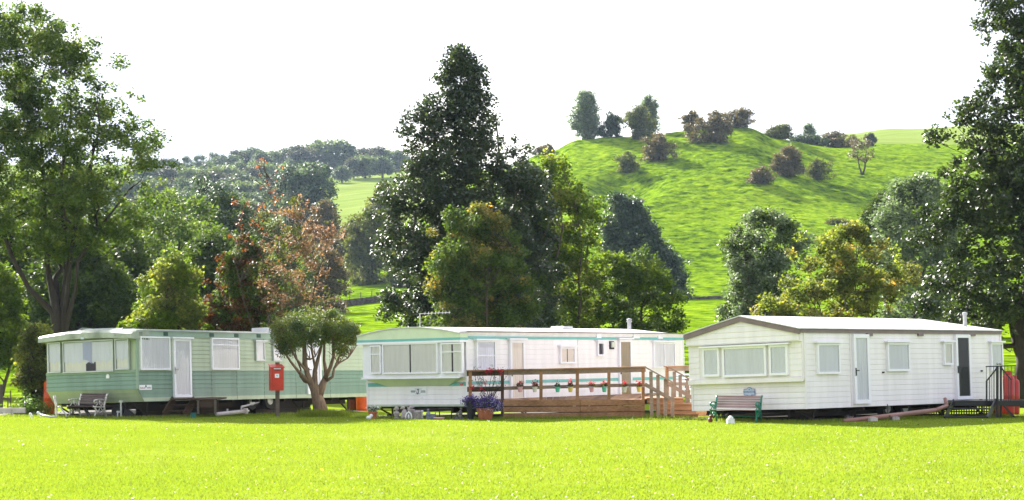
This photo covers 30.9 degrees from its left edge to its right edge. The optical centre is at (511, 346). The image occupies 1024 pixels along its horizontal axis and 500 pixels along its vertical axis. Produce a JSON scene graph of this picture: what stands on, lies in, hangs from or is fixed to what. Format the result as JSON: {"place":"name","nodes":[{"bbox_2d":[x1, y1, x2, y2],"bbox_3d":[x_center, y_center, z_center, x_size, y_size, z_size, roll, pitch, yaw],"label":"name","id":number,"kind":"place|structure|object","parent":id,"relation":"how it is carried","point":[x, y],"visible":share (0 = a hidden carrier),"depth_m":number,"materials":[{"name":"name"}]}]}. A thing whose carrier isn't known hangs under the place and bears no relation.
{"place":"outdoors","nodes":[
{"label":"outdoors","id":0,"kind":"place"},
{"bbox_2d":[0,410,1010,422],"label":"long grass","id":1,"kind":"structure","parent":0,"point":[613,417],"depth_m":49.33,"materials":[{"name":"plant"}]},
{"bbox_2d":[0,396,1023,499],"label":"lawn","id":2,"kind":"structure","parent":0,"point":[329,406],"depth_m":31.56,"materials":[{"name":"green plant"}]},
{"bbox_2d":[0,261,32,395],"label":"bright left bush","id":3,"kind":"object","parent":2,"relation":"on","point":[11,290],"visible":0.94,"depth_m":71.69,"materials":[{"name":"green plant"}]},
{"bbox_2d":[8,319,53,406],"bbox_3d":[-14.285,0.665,56.033,1.732,3.006,1.699,0,0,0],"label":"yellowing bush","id":4,"kind":"object","parent":2,"relation":"on","point":[32,370],"visible":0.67,"depth_m":55.72,"materials":[{"name":"green plant"}]},
{"bbox_2d":[67,393,108,416],"bbox_3d":[-11.681,1.620,51.093,0.920,0.679,0.681,0,0,24],"label":"old garden bench","id":5,"kind":"object","parent":2,"relation":"on","point":[92,399],"visible":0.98,"depth_m":51.21,"materials":[{"name":"wood"}]},
{"bbox_2d":[0,0,184,333],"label":"ash","id":6,"kind":"object","parent":2,"relation":"on","point":[71,187],"visible":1,"depth_m":65.33,"materials":[{"name":"green plant"}]},
{"bbox_2d":[116,249,215,330],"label":"yellow green bush","id":7,"kind":"object","parent":2,"relation":"on","point":[174,309],"visible":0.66,"depth_m":69.54,"materials":[{"name":"green plant"}]},
{"bbox_2d":[1,409,355,416],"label":"bare soil","id":8,"kind":"structure","parent":2,"relation":"on","point":[102,413],"depth_m":56.39,"materials":[{"name":"soil"}]},
{"bbox_2d":[249,405,296,413],"bbox_3d":[-7.352,1.927,57.132,0.280,0.272,1.903,0,0,34],"label":"old sleeper","id":9,"kind":"object","parent":8,"relation":"on","point":[283,408],"visible":0.54,"depth_m":57.09,"materials":[{"name":"wood"}]},
{"bbox_2d":[162,397,226,415],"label":"timber steps","id":10,"kind":"structure","parent":2,"relation":"on","point":[187,410],"depth_m":51.76,"materials":[{"name":"wood"}]},
{"bbox_2d":[38,327,366,416],"bbox_3d":[-9.158,0.775,55.799,3.655,2.699,11.439,-2,-2,32],"label":"static caravan","id":11,"kind":"object","parent":2,"relation":"on","point":[139,369],"visible":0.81,"depth_m":52.52,"materials":[{"name":"green"}]},
{"bbox_2d":[47,342,62,372],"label":"window","id":12,"kind":"structure","parent":11,"relation":"in","point":[54,350],"depth_m":52.44,"materials":[{"name":"white glass"}]},
{"bbox_2d":[62,339,114,372],"bbox_3d":[-11.810,0.277,51.747,1.935,0.890,0.085,-2,-2,32],"label":"window","id":13,"kind":"structure","parent":11,"relation":"in","point":[87,356],"depth_m":51.73,"materials":[{"name":"white glass"}]},
{"bbox_2d":[114,338,130,369],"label":"window","id":14,"kind":"structure","parent":11,"relation":"in","point":[122,356],"depth_m":51.06,"materials":[{"name":"white glass"}]},
{"bbox_2d":[139,336,170,369],"bbox_3d":[-9.889,0.184,51.389,0.085,0.925,1.178,-2,-2,32],"label":"window","id":15,"kind":"structure","parent":11,"relation":"in","point":[154,352],"depth_m":51.38,"materials":[{"name":"white glass"}]},
{"bbox_2d":[170,337,193,396],"bbox_3d":[-9.279,0.583,52.291,0.135,1.694,0.860,-2,-2,32],"label":"door","id":16,"kind":"structure","parent":11,"relation":"in","point":[181,346],"depth_m":52.29,"materials":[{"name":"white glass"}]},
{"bbox_2d":[210,338,239,369],"bbox_3d":[-8.331,0.215,53.878,0.085,0.919,1.194,-2,-2,32],"label":"window","id":17,"kind":"structure","parent":11,"relation":"in","point":[225,353],"depth_m":53.87,"materials":[{"name":"white glass"}]},
{"bbox_2d":[306,344,321,393],"bbox_3d":[-6.107,0.664,57.360,0.135,1.611,0.822,-2,-2,32],"label":"door","id":18,"kind":"structure","parent":11,"relation":"in","point":[309,362],"depth_m":57.31,"materials":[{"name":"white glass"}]},
{"bbox_2d":[197,400,217,413],"bbox_3d":[-8.494,1.680,51.890,0.537,0.400,0.580,0,0,0],"label":"open crate","id":19,"kind":"object","parent":2,"relation":"on","point":[208,406],"visible":0.93,"depth_m":51.64,"materials":[{"name":"wood"}]},
{"bbox_2d":[195,231,286,331],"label":"dark red shrub","id":20,"kind":"object","parent":2,"relation":"on","point":[224,314],"visible":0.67,"depth_m":71.57,"materials":[{"name":"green plant"}]},
{"bbox_2d":[227,157,295,327],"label":"red leaved sapling","id":21,"kind":"object","parent":2,"relation":"on","point":[256,225],"visible":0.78,"depth_m":71.05,"materials":[{"name":"orange plant"}]},
{"bbox_2d":[268,362,284,415],"bbox_3d":[-6.630,1.258,52.142,0.400,1.630,0.395,0,0,-22],"label":"post box","id":22,"kind":"object","parent":2,"relation":"on","point":[276,377],"visible":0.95,"depth_m":52.02,"materials":[{"name":"metal"}]},
{"bbox_2d":[252,194,346,330],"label":"copper beech","id":23,"kind":"object","parent":2,"relation":"on","point":[303,250],"visible":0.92,"depth_m":68.89,"materials":[{"name":"brown plant"}]},
{"bbox_2d":[267,305,361,410],"bbox_3d":[-5.623,0.355,52.715,2.755,3.167,2.760,0,0,0],"label":"clipped tree","id":24,"kind":"object","parent":2,"relation":"on","point":[334,328],"visible":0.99,"depth_m":52.53,"materials":[{"name":"green plant"}]},
{"bbox_2d":[296,408,352,416],"bbox_3d":[-5.282,1.853,52.477,1.732,0.274,1.188,0,0,0],"label":"grass tuft","id":25,"kind":"object","parent":2,"relation":"on","point":[324,412],"visible":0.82,"depth_m":52.23,"materials":[{"name":"plant"}]},
{"bbox_2d":[471,394,503,419],"bbox_3d":[-0.630,1.569,48.299,0.877,0.666,0.732,0,0,0],"label":"terracotta planter","id":26,"kind":"object","parent":2,"relation":"on","point":[485,408],"visible":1,"depth_m":48.17,"materials":[{"name":"ceramic"}]},
{"bbox_2d":[414,200,568,327],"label":"golden hornbeam","id":27,"kind":"object","parent":2,"relation":"on","point":[466,273],"visible":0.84,"depth_m":69.52,"materials":[{"name":"green plant"}]},
{"bbox_2d":[356,318,684,416],"bbox_3d":[0.433,0.619,54.692,3.735,2.965,11.939,-2,-1,37],"label":"static caravan","id":28,"kind":"object","parent":2,"relation":"on","point":[424,369],"visible":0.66,"depth_m":51.29,"materials":[{"name":"white"}]},
{"bbox_2d":[369,345,381,373],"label":"window","id":29,"kind":"structure","parent":28,"relation":"in","point":[375,350],"depth_m":51.14,"materials":[{"name":"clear glass"}]},
{"bbox_2d":[382,343,438,373],"bbox_3d":[-2.761,0.323,50.405,1.958,0.835,0.085,-2,-1,37],"label":"window","id":30,"kind":"structure","parent":28,"relation":"in","point":[409,358],"depth_m":50.38,"materials":[{"name":"white glass"}]},
{"bbox_2d":[440,342,463,372],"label":"window","id":31,"kind":"structure","parent":28,"relation":"in","point":[452,354],"depth_m":49.54,"materials":[{"name":"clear glass"}]},
{"bbox_2d":[473,339,498,369],"bbox_3d":[-0.696,0.225,50.217,0.130,0.867,0.975,-2,-1,37],"label":"window","id":32,"kind":"structure","parent":28,"relation":"in","point":[485,349],"depth_m":50.21,"materials":[{"name":"clear glass"}]},
{"bbox_2d":[507,338,527,397],"bbox_3d":[0.163,0.628,51.339,0.135,1.713,0.805,-2,-1,37],"label":"door","id":33,"kind":"structure","parent":28,"relation":"in","point":[516,346],"depth_m":51.34,"materials":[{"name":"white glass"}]},
{"bbox_2d":[557,345,577,363],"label":"window","id":34,"kind":"structure","parent":28,"relation":"in","point":[567,353],"depth_m":53.25,"materials":[{"name":"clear glass"}]},
{"bbox_2d":[616,338,633,393],"bbox_3d":[3.413,0.634,55.660,0.135,1.790,0.811,-2,-1,37],"label":"door","id":35,"kind":"structure","parent":28,"relation":"in","point":[624,349],"depth_m":55.66,"materials":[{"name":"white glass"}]},
{"bbox_2d":[651,341,677,367],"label":"window","id":36,"kind":"structure","parent":28,"relation":"in","point":[663,352],"depth_m":57.38,"materials":[{"name":"white glass"}]},
{"bbox_2d":[466,365,713,417],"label":"timber deck","id":37,"kind":"structure","parent":2,"relation":"on","point":[666,404],"depth_m":49.65,"materials":[{"name":"wood"}]},
{"bbox_2d":[458,365,507,398],"bbox_3d":[-0.714,1.043,49.067,1.402,1.142,0.424,0,0,0],"label":"climbing fuchsia","id":38,"kind":"object","parent":37,"relation":"attached to","point":[485,383],"visible":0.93,"depth_m":49.03,"materials":[{"name":"red plant"}]},
{"bbox_2d":[709,395,762,422],"bbox_3d":[5.614,1.560,46.481,1.220,0.679,0.681,0,0,22],"label":"garden bench","id":39,"kind":"object","parent":2,"relation":"on","point":[721,401],"visible":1,"depth_m":46.65,"materials":[{"name":"wood"}]},
{"bbox_2d":[682,414,959,421],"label":"bare soil","id":40,"kind":"structure","parent":2,"relation":"on","point":[836,417],"depth_m":49.37,"materials":[{"name":"soil"}]},
{"bbox_2d":[920,406,995,414],"bbox_3d":[12.488,1.750,52.195,2.480,0.400,0.050,0,0,0],"label":"lattice panel","id":41,"kind":"object","parent":40,"relation":"on","point":[969,411],"visible":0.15,"depth_m":52.18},
{"bbox_2d":[682,312,1005,421],"bbox_3d":[9.020,0.554,50.298,10.346,2.971,3.815,0,-2,-45],"label":"static caravan","id":42,"kind":"object","parent":2,"relation":"on","point":[807,367],"visible":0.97,"depth_m":47.92,"materials":[{"name":"beige"}]},
{"bbox_2d":[702,348,720,376],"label":"window","id":43,"kind":"structure","parent":42,"relation":"in","point":[711,357],"depth_m":47.93,"materials":[{"name":"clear glass"}]},
{"bbox_2d":[722,345,767,376],"bbox_3d":[5.918,0.380,47.180,0.085,0.774,1.396,0,-2,-45],"label":"window","id":44,"kind":"structure","parent":42,"relation":"in","point":[741,361],"depth_m":47.16,"materials":[{"name":"white glass"}]},
{"bbox_2d":[768,344,789,375],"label":"window","id":45,"kind":"structure","parent":42,"relation":"in","point":[778,354],"depth_m":46.40,"materials":[{"name":"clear glass"}]},
{"bbox_2d":[814,341,842,373],"bbox_3d":[7.969,0.278,46.662,1.105,0.825,0.130,0,-2,-45],"label":"window","id":46,"kind":"structure","parent":42,"relation":"in","point":[828,356],"depth_m":46.65,"materials":[{"name":"clear glass"}]},
{"bbox_2d":[851,334,871,403],"bbox_3d":[8.995,0.575,47.668,0.704,1.785,0.135,0,-2,-45],"label":"door","id":47,"kind":"structure","parent":42,"relation":"in","point":[860,343],"depth_m":47.67,"materials":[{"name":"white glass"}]},
{"bbox_2d":[884,341,912,370],"bbox_3d":[10.188,0.248,48.883,1.173,0.803,0.130,0,-2,-45],"label":"window","id":48,"kind":"structure","parent":42,"relation":"in","point":[897,352],"depth_m":48.87,"materials":[{"name":"clear glass"}]},
{"bbox_2d":[940,340,955,364],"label":"window","id":49,"kind":"structure","parent":42,"relation":"in","point":[947,345],"depth_m":50.59,"materials":[{"name":"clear glass"}]},
{"bbox_2d":[953,334,972,399],"bbox_3d":[12.450,0.562,51.123,0.753,1.783,0.135,0,-2,-45],"label":"door","id":50,"kind":"structure","parent":42,"relation":"in","point":[962,346],"depth_m":51.11,"materials":[{"name":"black glass"}]},
{"bbox_2d":[988,341,1005,370],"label":"window","id":51,"kind":"structure","parent":42,"relation":"in","point":[995,347],"depth_m":52.36,"materials":[{"name":"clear glass"}]},
{"bbox_2d":[842,397,948,421],"bbox_3d":[10.015,1.639,47.767,4.532,0.577,0.366,0,0,-43],"label":"drain pipe","id":52,"kind":"object","parent":2,"relation":"on","point":[906,413],"visible":0.98,"depth_m":47.67,"materials":[{"name":"plastic"}]},
{"bbox_2d":[900,0,1023,407],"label":"alder","id":53,"kind":"object","parent":2,"relation":"on","point":[1002,168],"visible":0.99,"depth_m":61.55,"materials":[{"name":"green plant"}]},
{"bbox_2d":[944,362,1023,418],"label":"metal steps","id":54,"kind":"structure","parent":2,"relation":"on","point":[994,402],"depth_m":49.84,"materials":[{"name":"metal"}]},
{"bbox_2d":[1002,370,1014,414],"bbox_3d":[14.268,1.338,53.400,0.386,1.300,0.382,0,0,0],"label":"gas cylinder","id":55,"kind":"object","parent":2,"relation":"on","point":[1010,408],"visible":0.53,"depth_m":53.24,"materials":[{"name":"red paint"}]},
{"bbox_2d":[0,128,1023,395],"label":"hillside","id":56,"kind":"structure","parent":0,"point":[698,198],"depth_m":320.49,"materials":[{"name":"plant"}]},
{"bbox_2d":[0,170,109,349],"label":"woodland tree","id":57,"kind":"object","parent":56,"relation":"on","point":[21,263],"visible":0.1,"depth_m":95.02,"materials":[{"name":"green plant"}]},
{"bbox_2d":[16,235,139,356],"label":"woodland tree","id":58,"kind":"object","parent":56,"relation":"on","point":[96,302],"visible":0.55,"depth_m":86.97,"materials":[{"name":"green plant"}]},
{"bbox_2d":[92,216,178,328],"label":"woodland tree","id":59,"kind":"object","parent":56,"relation":"on","point":[137,262],"visible":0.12,"depth_m":99.07,"materials":[{"name":"green plant"}]},
{"bbox_2d":[115,180,198,261],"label":"woodland tree","id":60,"kind":"object","parent":56,"relation":"on","point":[157,203],"visible":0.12,"depth_m":134.63,"materials":[{"name":"green plant"}]},
{"bbox_2d":[117,186,231,300],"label":"woodland tree","id":61,"kind":"object","parent":56,"relation":"on","point":[183,233],"visible":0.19,"depth_m":111.31,"materials":[{"name":"green plant"}]},
{"bbox_2d":[156,171,252,234],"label":"woodland tree","id":62,"kind":"object","parent":56,"relation":"on","point":[201,189],"visible":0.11,"depth_m":148.93,"materials":[{"name":"green plant"}]},
{"bbox_2d":[166,210,287,330],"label":"woodland tree","id":63,"kind":"object","parent":56,"relation":"on","point":[206,249],"visible":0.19,"depth_m":99.31,"materials":[{"name":"green plant"}]},
{"bbox_2d":[195,189,269,246],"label":"woodland tree","id":64,"kind":"object","parent":56,"relation":"on","point":[231,221],"visible":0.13,"depth_m":148.94,"materials":[{"name":"green plant"}]},
{"bbox_2d":[241,208,299,320],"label":"woodland tree","id":65,"kind":"object","parent":56,"relation":"on","point":[274,227],"visible":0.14,"depth_m":171.38,"materials":[{"name":"green plant"}]},
{"bbox_2d":[257,243,304,325],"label":"woodland tree","id":66,"kind":"object","parent":56,"relation":"on","point":[281,287],"visible":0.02,"depth_m":127.62,"materials":[{"name":"red plant"}]},
{"bbox_2d":[274,228,327,314],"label":"woodland tree","id":67,"kind":"object","parent":56,"relation":"on","point":[310,275],"visible":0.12,"depth_m":194.15,"materials":[{"name":"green plant"}]},
{"bbox_2d":[267,159,341,235],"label":"field oak","id":68,"kind":"object","parent":56,"relation":"on","point":[311,182],"visible":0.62,"depth_m":391.91,"materials":[{"name":"green plant"}]},
{"bbox_2d":[302,197,342,270],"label":"field bush","id":69,"kind":"object","parent":56,"relation":"on","point":[328,211],"visible":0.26,"depth_m":299.30,"materials":[{"name":"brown plant"}]},
{"bbox_2d":[298,242,354,313],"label":"woodland tree","id":70,"kind":"object","parent":56,"relation":"on","point":[334,284],"visible":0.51,"depth_m":199.24,"materials":[{"name":"green plant"}]},
{"bbox_2d":[321,222,367,276],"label":"field bush","id":71,"kind":"object","parent":56,"relation":"on","point":[336,244],"visible":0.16,"depth_m":288.73,"materials":[{"name":"green plant"}]},
{"bbox_2d":[339,202,394,284],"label":"field bush","id":72,"kind":"object","parent":56,"relation":"on","point":[361,255],"visible":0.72,"depth_m":268.96,"materials":[{"name":"green plant"}]},
{"bbox_2d":[316,294,418,307],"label":"dry stone wall","id":73,"kind":"structure","parent":56,"relation":"on","point":[362,301],"depth_m":214.83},
{"bbox_2d":[381,244,416,287],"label":"field bush","id":74,"kind":"object","parent":56,"relation":"on","point":[394,283],"visible":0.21,"depth_m":258.88,"materials":[{"name":"green plant"}]},
{"bbox_2d":[362,41,573,327],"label":"poplar","id":75,"kind":"object","parent":56,"relation":"on","point":[468,97],"visible":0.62,"depth_m":75.28,"materials":[{"name":"green plant"}]},
{"bbox_2d":[496,154,566,327],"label":"shady alder","id":76,"kind":"object","parent":56,"relation":"on","point":[539,224],"visible":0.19,"depth_m":79.54,"materials":[{"name":"green plant"}]},
{"bbox_2d":[536,146,615,328],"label":"sunny birch","id":77,"kind":"object","parent":56,"relation":"on","point":[572,198],"visible":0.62,"depth_m":81.54,"materials":[{"name":"green plant"}]},
{"bbox_2d":[565,88,601,139],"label":"hill tree","id":78,"kind":"object","parent":56,"relation":"on","point":[585,124],"visible":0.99,"depth_m":370.99,"materials":[{"name":"green plant"}]},
{"bbox_2d":[596,111,625,136],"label":"hill bush","id":79,"kind":"object","parent":56,"relation":"on","point":[611,125],"visible":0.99,"depth_m":369.25,"materials":[{"name":"green plant"}]},
{"bbox_2d":[612,151,644,171],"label":"hill bush","id":80,"kind":"object","parent":56,"relation":"on","point":[625,164],"visible":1,"depth_m":336.89,"materials":[{"name":"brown plant"}]},
{"bbox_2d":[574,243,690,349],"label":"hawthorn","id":81,"kind":"object","parent":56,"relation":"on","point":[631,283],"visible":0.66,"depth_m":83.18,"materials":[{"name":"green plant"}]},
{"bbox_2d":[618,104,658,138],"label":"hill bush","id":82,"kind":"object","parent":56,"relation":"on","point":[636,119],"visible":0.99,"depth_m":364.97,"materials":[{"name":"green plant"}]},
{"bbox_2d":[596,188,697,299],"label":"yew","id":83,"kind":"object","parent":56,"relation":"on","point":[632,217],"visible":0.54,"depth_m":204.83,"materials":[{"name":"green plant"}]},
{"bbox_2d":[639,94,661,132],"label":"hill tree","id":84,"kind":"object","parent":56,"relation":"on","point":[651,106],"visible":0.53,"depth_m":373.21,"materials":[{"name":"green plant"}]},
{"bbox_2d":[638,131,679,160],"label":"hill bush","id":85,"kind":"object","parent":56,"relation":"on","point":[657,148],"visible":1,"depth_m":343.83,"materials":[{"name":"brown plant"}]},
{"bbox_2d":[680,109,734,142],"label":"hill bush","id":86,"kind":"object","parent":56,"relation":"on","point":[717,129],"visible":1,"depth_m":355.23,"materials":[{"name":"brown plant"}]},
{"bbox_2d":[720,107,756,127],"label":"hill bush","id":87,"kind":"object","parent":56,"relation":"on","point":[738,121],"visible":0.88,"depth_m":369.23,"materials":[{"name":"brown plant"}]},
{"bbox_2d":[746,164,776,183],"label":"hill bush","id":88,"kind":"object","parent":56,"relation":"on","point":[759,175],"visible":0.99,"depth_m":321.11,"materials":[{"name":"brown plant"}]},
{"bbox_2d":[714,203,816,321],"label":"grey maple","id":89,"kind":"object","parent":56,"relation":"on","point":[749,277],"visible":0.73,"depth_m":91.33,"materials":[{"name":"green plant"}]},
{"bbox_2d":[763,123,795,139],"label":"hill bush","id":90,"kind":"object","parent":56,"relation":"on","point":[777,131],"visible":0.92,"depth_m":370.96,"materials":[{"name":"green plant"}]},
{"bbox_2d":[767,143,807,175],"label":"hill bush","id":91,"kind":"object","parent":56,"relation":"on","point":[791,159],"visible":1,"depth_m":328.73,"materials":[{"name":"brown plant"}]},
{"bbox_2d":[789,132,830,146],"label":"hill hedge","id":92,"kind":"object","parent":56,"relation":"on","point":[805,138],"visible":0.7,"depth_m":390.56,"materials":[{"name":"green plant"}]},
{"bbox_2d":[802,157,837,179],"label":"hill bush","id":93,"kind":"object","parent":56,"relation":"on","point":[815,170],"visible":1,"depth_m":331.16,"materials":[{"name":"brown plant"}]},
{"bbox_2d":[747,220,922,318],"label":"golden shrub","id":94,"kind":"object","parent":56,"relation":"on","point":[841,276],"visible":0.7,"depth_m":73.33,"materials":[{"name":"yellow plant"}]},
{"bbox_2d":[818,128,854,147],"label":"hill hedge","id":95,"kind":"object","parent":56,"relation":"on","point":[837,139],"visible":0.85,"depth_m":393.66,"materials":[{"name":"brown plant"}]},
{"bbox_2d":[846,135,874,174],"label":"bare thorn","id":96,"kind":"object","parent":56,"relation":"on","point":[864,160],"visible":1,"depth_m":344.76,"materials":[{"name":"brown plant"}]},
{"bbox_2d":[855,187,898,317],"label":"shady hazel","id":97,"kind":"object","parent":56,"relation":"on","point":[870,209],"visible":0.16,"depth_m":149.70,"materials":[{"name":"green plant"}]},
{"bbox_2d":[866,171,968,324],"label":"grey willow","id":98,"kind":"object","parent":56,"relation":"on","point":[903,216],"visible":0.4,"depth_m":107.29,"materials":[{"name":"green plant"}]},
{"bbox_2d":[0,0,1023,169],"label":"sky","id":99,"kind":"structure","parent":0,"point":[220,76],"materials":[{"name":"white"}]},
{"bbox_2d":[2,123,1023,230],"bbox_3d":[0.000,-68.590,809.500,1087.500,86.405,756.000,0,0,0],"label":"fields","id":100,"kind":"structure","parent":0,"point":[356,192],"depth_m":561.20,"materials":[{"name":"plant"}]},
{"bbox_2d":[106,177,139,202],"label":"distant tree","id":101,"kind":"object","parent":100,"relation":"on","point":[131,191],"visible":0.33,"depth_m":536.96,"materials":[{"name":"green plant"}]},
{"bbox_2d":[209,154,243,166],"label":"distant tree","id":102,"kind":"object","parent":100,"relation":"on","point":[223,158],"visible":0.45,"depth_m":707.54,"materials":[{"name":"green plant"}]},
{"bbox_2d":[231,178,266,196],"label":"distant tree","id":103,"kind":"object","parent":100,"relation":"on","point":[243,187],"visible":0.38,"depth_m":507.06,"materials":[{"name":"green plant"}]},
{"bbox_2d":[282,144,320,168],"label":"distant tree","id":104,"kind":"object","parent":100,"relation":"on","point":[297,153],"visible":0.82,"depth_m":726.18,"materials":[{"name":"green plant"}]},
{"bbox_2d":[309,136,354,174],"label":"distant tree","id":105,"kind":"object","parent":100,"relation":"on","point":[326,153],"visible":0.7,"depth_m":734.38,"materials":[{"name":"green plant"}]},
{"bbox_2d":[331,165,353,182],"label":"distant tree","id":106,"kind":"object","parent":100,"relation":"on","point":[338,172],"visible":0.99,"depth_m":638.61,"materials":[{"name":"green plant"}]},
{"bbox_2d":[327,141,358,173],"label":"distant tree","id":107,"kind":"object","parent":100,"relation":"on","point":[350,150],"visible":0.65,"depth_m":733.17,"materials":[{"name":"green plant"}]},
{"bbox_2d":[351,153,380,177],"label":"distant tree","id":108,"kind":"object","parent":100,"relation":"on","point":[371,163],"visible":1,"depth_m":657.71,"materials":[{"name":"green plant"}]},
{"bbox_2d":[376,155,394,177],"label":"distant tree","id":109,"kind":"object","parent":100,"relation":"on","point":[383,168],"visible":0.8,"depth_m":662.34,"materials":[{"name":"green plant"}]},
{"bbox_2d":[386,149,408,169],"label":"distant tree","id":110,"kind":"object","parent":100,"relation":"on","point":[396,156],"visible":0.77,"depth_m":737.64,"materials":[{"name":"green plant"}]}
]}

